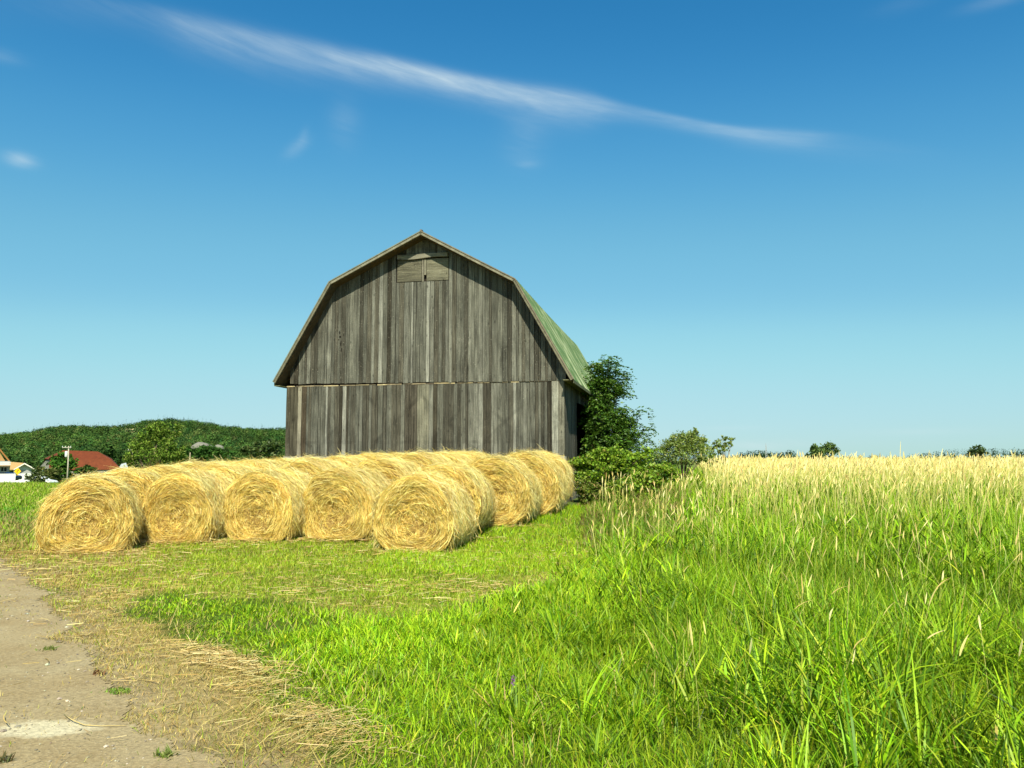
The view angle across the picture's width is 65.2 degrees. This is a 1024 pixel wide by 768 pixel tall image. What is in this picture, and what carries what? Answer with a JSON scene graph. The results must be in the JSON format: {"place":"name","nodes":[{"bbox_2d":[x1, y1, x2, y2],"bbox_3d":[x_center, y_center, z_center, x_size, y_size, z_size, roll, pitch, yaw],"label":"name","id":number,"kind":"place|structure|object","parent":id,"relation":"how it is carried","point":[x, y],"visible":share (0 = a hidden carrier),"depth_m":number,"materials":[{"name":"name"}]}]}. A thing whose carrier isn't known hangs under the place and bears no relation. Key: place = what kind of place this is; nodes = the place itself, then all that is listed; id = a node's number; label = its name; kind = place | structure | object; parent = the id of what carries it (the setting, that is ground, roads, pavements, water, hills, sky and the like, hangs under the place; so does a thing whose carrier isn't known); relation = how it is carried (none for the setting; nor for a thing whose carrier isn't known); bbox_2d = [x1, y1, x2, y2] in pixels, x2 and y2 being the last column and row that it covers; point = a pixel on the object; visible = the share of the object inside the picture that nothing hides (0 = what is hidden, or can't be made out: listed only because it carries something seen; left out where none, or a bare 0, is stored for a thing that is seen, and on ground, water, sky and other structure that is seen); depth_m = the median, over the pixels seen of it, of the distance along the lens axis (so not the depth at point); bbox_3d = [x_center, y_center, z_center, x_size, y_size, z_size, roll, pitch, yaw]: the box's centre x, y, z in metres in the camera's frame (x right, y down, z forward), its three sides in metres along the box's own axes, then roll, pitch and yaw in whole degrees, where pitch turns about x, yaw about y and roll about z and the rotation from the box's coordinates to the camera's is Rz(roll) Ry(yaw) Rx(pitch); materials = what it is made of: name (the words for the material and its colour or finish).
{"place":"outdoors","nodes":[
{"label":"outdoors","id":0,"kind":"place"},
{"bbox_2d":[0,481,62,557],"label":"meadow grass","id":1,"kind":"structure","parent":0,"point":[27,495],"depth_m":27.47,"materials":[{"name":"green plant"}]},
{"bbox_2d":[0,558,234,767],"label":"dirt track","id":2,"kind":"structure","parent":0,"point":[14,645],"depth_m":5.47,"materials":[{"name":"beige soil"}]},
{"bbox_2d":[0,751,15,763],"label":"track weed","id":3,"kind":"object","parent":2,"relation":"on","point":[3,759],"visible":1,"depth_m":4.49,"materials":[{"name":"green plant"}]},
{"bbox_2d":[35,644,61,651],"bbox_3d":[-4.160,2.351,7.148,0.216,0.053,0.184,0,-5,0],"label":"track weed","id":4,"kind":"object","parent":2,"relation":"on","point":[52,647],"visible":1,"depth_m":7.14,"materials":[{"name":"green plant"}]},
{"bbox_2d":[4,586,138,754],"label":"pebbles","id":5,"kind":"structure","parent":2,"relation":"on","point":[74,669],"depth_m":5.50,"materials":[{"name":"grey stone"}]},
{"bbox_2d":[64,714,125,725],"bbox_3d":[-2.717,2.156,5.128,0.539,0.033,0.103,-2,-6,21],"label":"dry stalk","id":6,"kind":"object","parent":2,"relation":"on","point":[91,725],"visible":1,"depth_m":5.07,"materials":[{"name":"beige plant"}]},
{"bbox_2d":[93,669,105,675],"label":"track weed","id":7,"kind":"object","parent":2,"relation":"on","point":[95,672],"visible":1,"depth_m":6.26,"materials":[{"name":"brown plant"}]},
{"bbox_2d":[90,687,136,694],"bbox_3d":[-2.899,2.228,5.849,0.305,0.036,0.223,0,-5,0],"label":"track weed","id":8,"kind":"object","parent":2,"relation":"on","point":[112,690],"visible":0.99,"depth_m":5.82,"materials":[{"name":"green plant"}]},
{"bbox_2d":[153,743,178,759],"bbox_3d":[-2.001,2.109,4.587,0.171,0.064,0.152,-2,-6,21],"label":"track weed","id":9,"kind":"object","parent":2,"relation":"on","point":[169,752],"visible":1,"depth_m":4.59,"materials":[{"name":"green plant"}]},
{"bbox_2d":[3,427,284,463],"bbox_3d":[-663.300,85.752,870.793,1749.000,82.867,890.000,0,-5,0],"label":"hill","id":10,"kind":"structure","parent":0,"point":[176,441],"depth_m":625.35,"materials":[{"name":"green plant"}]},
{"bbox_2d":[0,415,285,467],"bbox_3d":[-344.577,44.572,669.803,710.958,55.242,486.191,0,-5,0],"label":"hillside forest","id":11,"kind":"object","parent":10,"relation":"on","point":[114,435],"visible":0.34,"depth_m":637.95,"materials":[{"name":"green plant"}]},
{"bbox_2d":[191,442,211,448],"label":"gravel heap","id":12,"kind":"object","parent":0,"point":[197,444],"visible":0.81,"depth_m":420.34,"materials":[{"name":"grey gravel"}]},
{"bbox_2d":[0,462,1022,767],"bbox_3d":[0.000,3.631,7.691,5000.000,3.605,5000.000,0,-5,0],"label":"ground","id":13,"kind":"structure","parent":0,"point":[194,702],"depth_m":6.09,"materials":[{"name":"green plant"}]},
{"bbox_2d":[0,449,10,471],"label":"farm house","id":14,"kind":"structure","parent":13,"relation":"on","point":[4,466],"depth_m":184.40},
{"bbox_2d":[0,453,13,460],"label":"background tree","id":15,"kind":"object","parent":13,"relation":"on","point":[8,456],"visible":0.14,"depth_m":298.45,"materials":[{"name":"green plant"}]},
{"bbox_2d":[0,474,15,482],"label":"box trailer","id":16,"kind":"object","parent":13,"relation":"on","point":[7,477],"visible":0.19,"depth_m":112.10,"materials":[{"name":"white metal"}]},
{"bbox_2d":[0,472,21,480],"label":"parked car","id":17,"kind":"object","parent":13,"relation":"on","point":[17,477],"visible":0.3,"depth_m":124.02,"materials":[{"name":"paint"}]},
{"bbox_2d":[10,462,34,479],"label":"garage house","id":18,"kind":"structure","parent":13,"relation":"on","point":[25,468],"depth_m":179.63,"materials":[{"name":"white paint"}]},
{"bbox_2d":[9,454,36,471],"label":"background tree","id":19,"kind":"object","parent":13,"relation":"on","point":[27,462],"visible":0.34,"depth_m":259.28,"materials":[{"name":"green plant"}]},
{"bbox_2d":[24,467,48,483],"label":"roadside shrub","id":20,"kind":"object","parent":13,"relation":"on","point":[39,475],"visible":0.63,"depth_m":74.36,"materials":[{"name":"green plant"}]},
{"bbox_2d":[16,476,57,482],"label":"parked car","id":21,"kind":"object","parent":13,"relation":"on","point":[27,480],"visible":0.06,"depth_m":98.47,"materials":[{"name":"paint"}]},
{"bbox_2d":[33,459,42,467],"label":"background tree","id":22,"kind":"object","parent":13,"relation":"on","point":[38,463],"visible":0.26,"depth_m":298.02,"materials":[{"name":"green plant"}]},
{"bbox_2d":[32,466,64,481],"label":"hedge shrub","id":23,"kind":"object","parent":13,"relation":"on","point":[51,473],"visible":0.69,"depth_m":118.96,"materials":[{"name":"green plant"}]},
{"bbox_2d":[45,451,82,482],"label":"round tree","id":24,"kind":"object","parent":13,"relation":"on","point":[57,461],"visible":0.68,"depth_m":163.49,"materials":[{"name":"green plant"}]},
{"bbox_2d":[62,446,71,481],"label":"utility pole","id":25,"kind":"object","parent":13,"relation":"on","point":[67,453],"visible":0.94,"depth_m":149.20,"materials":[{"name":"grey wood"}]},
{"bbox_2d":[40,450,120,477],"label":"red roofed barn","id":26,"kind":"structure","parent":13,"relation":"on","point":[101,462],"depth_m":215.54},
{"bbox_2d":[75,464,99,475],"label":"hedge shrub","id":27,"kind":"object","parent":13,"relation":"on","point":[86,468],"visible":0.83,"depth_m":158.88,"materials":[{"name":"green plant"}]},
{"bbox_2d":[28,468,149,554],"bbox_3d":[-7.915,2.355,15.167,2.018,1.534,1.777,2,-6,-19],"label":"hay bale","id":28,"kind":"object","parent":13,"relation":"on","point":[98,510],"visible":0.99,"depth_m":14.58,"materials":[{"name":"plant"}]},
{"bbox_2d":[99,443,118,462],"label":"background tree","id":29,"kind":"object","parent":13,"relation":"on","point":[109,452],"visible":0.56,"depth_m":327.45,"materials":[{"name":"green plant"}]},
{"bbox_2d":[115,453,129,466],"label":"background tree","id":30,"kind":"object","parent":13,"relation":"on","point":[119,458],"visible":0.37,"depth_m":238.14,"materials":[{"name":"green plant"}]},
{"bbox_2d":[103,463,161,540],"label":"hay bale","id":31,"kind":"object","parent":13,"relation":"on","point":[142,479],"visible":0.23,"depth_m":15.97,"materials":[{"name":"plant"}]},
{"bbox_2d":[122,418,186,467],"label":"willow tree","id":32,"kind":"object","parent":13,"relation":"on","point":[170,453],"visible":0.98,"depth_m":59.62,"materials":[{"name":"green plant"}]},
{"bbox_2d":[144,461,191,475],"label":"hay bale","id":33,"kind":"object","parent":13,"relation":"on","point":[162,468],"visible":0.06,"depth_m":17.38,"materials":[{"name":"plant"}]},
{"bbox_2d":[140,464,235,542],"bbox_3d":[-6.492,2.400,16.405,2.067,1.558,1.757,-1,-6,13],"label":"hay bale","id":34,"kind":"object","parent":13,"relation":"on","point":[185,506],"visible":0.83,"depth_m":15.79,"materials":[{"name":"plant"}]},
{"bbox_2d":[173,456,212,470],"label":"hay bale","id":35,"kind":"object","parent":13,"relation":"on","point":[194,464],"visible":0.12,"depth_m":18.68,"materials":[{"name":"plant"}]},
{"bbox_2d":[177,444,237,462],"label":"hedge shrub","id":36,"kind":"object","parent":13,"relation":"on","point":[200,454],"visible":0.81,"depth_m":71.36,"materials":[{"name":"green plant"}]},
{"bbox_2d":[204,458,231,464],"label":"hay bale","id":37,"kind":"object","parent":13,"relation":"on","point":[210,462],"visible":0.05,"depth_m":20.38,"materials":[{"name":"plant"}]},
{"bbox_2d":[192,460,263,479],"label":"hay bale","id":38,"kind":"object","parent":13,"relation":"on","point":[234,469],"visible":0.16,"depth_m":17.30,"materials":[{"name":"plant"}]},
{"bbox_2d":[228,454,288,469],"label":"hay bale","id":39,"kind":"object","parent":13,"relation":"on","point":[267,462],"visible":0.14,"depth_m":18.75,"materials":[{"name":"plant"}]},
{"bbox_2d":[239,438,284,459],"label":"hedge shrub","id":40,"kind":"object","parent":13,"relation":"on","point":[272,446],"visible":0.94,"depth_m":43.74,"materials":[{"name":"green plant"}]},
{"bbox_2d":[220,462,313,540],"bbox_3d":[-4.865,2.348,16.402,2.064,1.585,1.720,-2,-6,18],"label":"hay bale","id":41,"kind":"object","parent":13,"relation":"on","point":[266,503],"visible":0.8,"depth_m":15.81,"materials":[{"name":"plant"}]},
{"bbox_2d":[271,455,305,463],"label":"hay bale","id":42,"kind":"object","parent":13,"relation":"on","point":[285,459],"visible":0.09,"depth_m":20.20,"materials":[{"name":"plant"}]},
{"bbox_2d":[290,453,324,459],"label":"hay bale","id":43,"kind":"object","parent":13,"relation":"on","point":[306,457],"visible":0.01,"depth_m":21.60,"materials":[{"name":"plant"}]},
{"bbox_2d":[279,454,348,476],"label":"hay bale","id":44,"kind":"object","parent":13,"relation":"on","point":[308,465],"visible":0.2,"depth_m":17.25,"materials":[{"name":"plant"}]},
{"bbox_2d":[0,523,660,767],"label":"straw litter","id":45,"kind":"object","parent":13,"relation":"on","point":[213,656],"visible":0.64,"depth_m":8.95,"materials":[{"name":"beige plant"}]},
{"bbox_2d":[317,449,368,466],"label":"hay bale","id":46,"kind":"object","parent":13,"relation":"on","point":[355,460],"visible":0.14,"depth_m":18.64,"materials":[{"name":"plant"}]},
{"bbox_2d":[300,459,392,539],"bbox_3d":[-3.281,2.323,16.381,2.001,1.571,1.746,-2,-6,18],"label":"hay bale","id":47,"kind":"object","parent":13,"relation":"on","point":[341,501],"visible":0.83,"depth_m":15.80,"materials":[{"name":"plant"}]},
{"bbox_2d":[354,450,395,459],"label":"hay bale","id":48,"kind":"object","parent":13,"relation":"on","point":[366,454],"visible":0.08,"depth_m":20.06,"materials":[{"name":"plant"}]},
{"bbox_2d":[355,451,422,481],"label":"hay bale","id":49,"kind":"object","parent":13,"relation":"on","point":[391,468],"visible":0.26,"depth_m":17.19,"materials":[{"name":"plant"}]},
{"bbox_2d":[382,448,411,456],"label":"hay bale","id":50,"kind":"object","parent":13,"relation":"on","point":[398,453],"visible":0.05,"depth_m":21.51,"materials":[{"name":"plant"}]},
{"bbox_2d":[395,447,452,468],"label":"hay bale","id":51,"kind":"object","parent":13,"relation":"on","point":[430,458],"visible":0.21,"depth_m":18.58,"materials":[{"name":"plant"}]},
{"bbox_2d":[368,466,480,552],"bbox_3d":[-1.657,2.311,15.188,2.016,1.572,1.765,-1,-6,14],"label":"hay bale","id":52,"kind":"object","parent":13,"relation":"on","point":[434,511],"visible":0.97,"depth_m":14.55,"materials":[{"name":"plant"}]},
{"bbox_2d":[272,229,603,503],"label":"barn","id":53,"kind":"structure","parent":13,"relation":"on","point":[424,341],"depth_m":23.34,"materials":[{"name":"wood"},{"name":"green metal"}]},
{"bbox_2d":[433,444,475,464],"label":"hay bale","id":54,"kind":"object","parent":13,"relation":"on","point":[454,455],"visible":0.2,"depth_m":20.12,"materials":[{"name":"plant"}]},
{"bbox_2d":[416,458,498,533],"bbox_3d":[-1.286,2.310,16.485,2.043,1.587,1.709,-1,-6,12],"label":"hay bale","id":55,"kind":"object","parent":13,"relation":"on","point":[480,490],"visible":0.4,"depth_m":15.98,"materials":[{"name":"plant"}]},
{"bbox_2d":[457,447,490,459],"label":"hay bale","id":56,"kind":"object","parent":13,"relation":"on","point":[477,453],"visible":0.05,"depth_m":21.52,"materials":[{"name":"plant"}]},
{"bbox_2d":[464,451,546,525],"bbox_3d":[-0.289,2.287,17.849,2.064,1.627,1.754,-1,-6,12],"label":"hay bale","id":57,"kind":"object","parent":13,"relation":"on","point":[519,497],"visible":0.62,"depth_m":17.19,"materials":[{"name":"plant"}]},
{"bbox_2d":[511,675,514,705],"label":"wildflower","id":58,"kind":"object","parent":13,"relation":"on","point":[513,687],"visible":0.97,"depth_m":5.23,"materials":[{"name":"purple plant"}]},
{"bbox_2d":[502,447,571,515],"bbox_3d":[0.398,2.300,19.204,2.064,1.627,1.754,-1,-6,11],"label":"hay bale","id":59,"kind":"object","parent":13,"relation":"on","point":[553,478],"visible":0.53,"depth_m":18.51,"materials":[{"name":"plant"}]},
{"bbox_2d":[526,445,576,505],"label":"hay bale","id":60,"kind":"object","parent":13,"relation":"on","point":[566,467],"visible":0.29,"depth_m":20.29,"materials":[{"name":"plant"}]},
{"bbox_2d":[94,505,1023,767],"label":"lush grass","id":61,"kind":"structure","parent":13,"relation":"on","point":[591,607],"depth_m":5.73,"materials":[{"name":"green plant"}]},
{"bbox_2d":[574,476,610,506],"bbox_3d":[2.177,2.863,20.714,1.201,0.961,0.768,0,-5,0],"label":"weed thicket","id":62,"kind":"object","parent":13,"relation":"on","point":[586,492],"visible":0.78,"depth_m":20.63,"materials":[{"name":"green plant"}]},
{"bbox_2d":[568,442,657,487],"bbox_3d":[2.756,2.574,22.500,2.478,1.845,1.837,1,-6,-15],"label":"bramble shrub","id":63,"kind":"object","parent":13,"relation":"on","point":[622,462],"visible":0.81,"depth_m":22.29,"materials":[{"name":"green plant"}]},
{"bbox_2d":[577,354,663,478],"bbox_3d":[3.540,1.461,26.174,3.133,4.708,2.170,0,-5,0],"label":"ash tree","id":64,"kind":"object","parent":13,"relation":"on","point":[621,425],"visible":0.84,"depth_m":25.95,"materials":[{"name":"green plant"}]},
{"bbox_2d":[599,461,680,501],"bbox_3d":[3.263,2.673,20.847,2.275,1.334,1.520,-1,-6,15],"label":"bramble shrub","id":65,"kind":"object","parent":13,"relation":"on","point":[653,475],"visible":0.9,"depth_m":20.67,"materials":[{"name":"green plant"}]},
{"bbox_2d":[647,427,712,479],"bbox_3d":[6.824,3.082,32.847,2.856,2.631,2.015,3,-6,-27],"label":"willow bush","id":66,"kind":"object","parent":13,"relation":"on","point":[681,443],"visible":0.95,"depth_m":32.73,"materials":[{"name":"green plant"}]},
{"bbox_2d":[699,435,734,474],"bbox_3d":[7.666,2.996,29.804,1.412,2.189,0.901,0,-5,0],"label":"sapling","id":67,"kind":"object","parent":13,"relation":"on","point":[717,446],"visible":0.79,"depth_m":29.84,"materials":[{"name":"green plant"}]},
{"bbox_2d":[590,441,1023,740],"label":"tall seed grass","id":68,"kind":"structure","parent":13,"relation":"on","point":[986,483],"depth_m":11.01,"materials":[{"name":"green plant"}]},
{"bbox_2d":[804,442,840,459],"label":"field bush","id":69,"kind":"object","parent":13,"relation":"on","point":[815,448],"visible":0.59,"depth_m":61.60,"materials":[{"name":"green plant"}]},
{"bbox_2d":[641,447,1023,464],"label":"distant forest","id":70,"kind":"object","parent":13,"relation":"on","point":[794,454],"visible":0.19,"depth_m":646.88,"materials":[{"name":"green plant"}]},
{"bbox_2d":[963,444,988,459],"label":"skyline tree","id":71,"kind":"object","parent":13,"relation":"on","point":[980,450],"visible":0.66,"depth_m":328.21,"materials":[{"name":"green plant"}]},
{"bbox_2d":[0,0,1023,460],"label":"sky","id":72,"kind":"structure","parent":0,"point":[796,225],"materials":[{"name":"blue"}]},
{"bbox_2d":[363,471,745,575],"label":"rank meadow grass","id":73,"kind":"structure","parent":0,"point":[578,512],"depth_m":15.86,"materials":[{"name":"green plant"}]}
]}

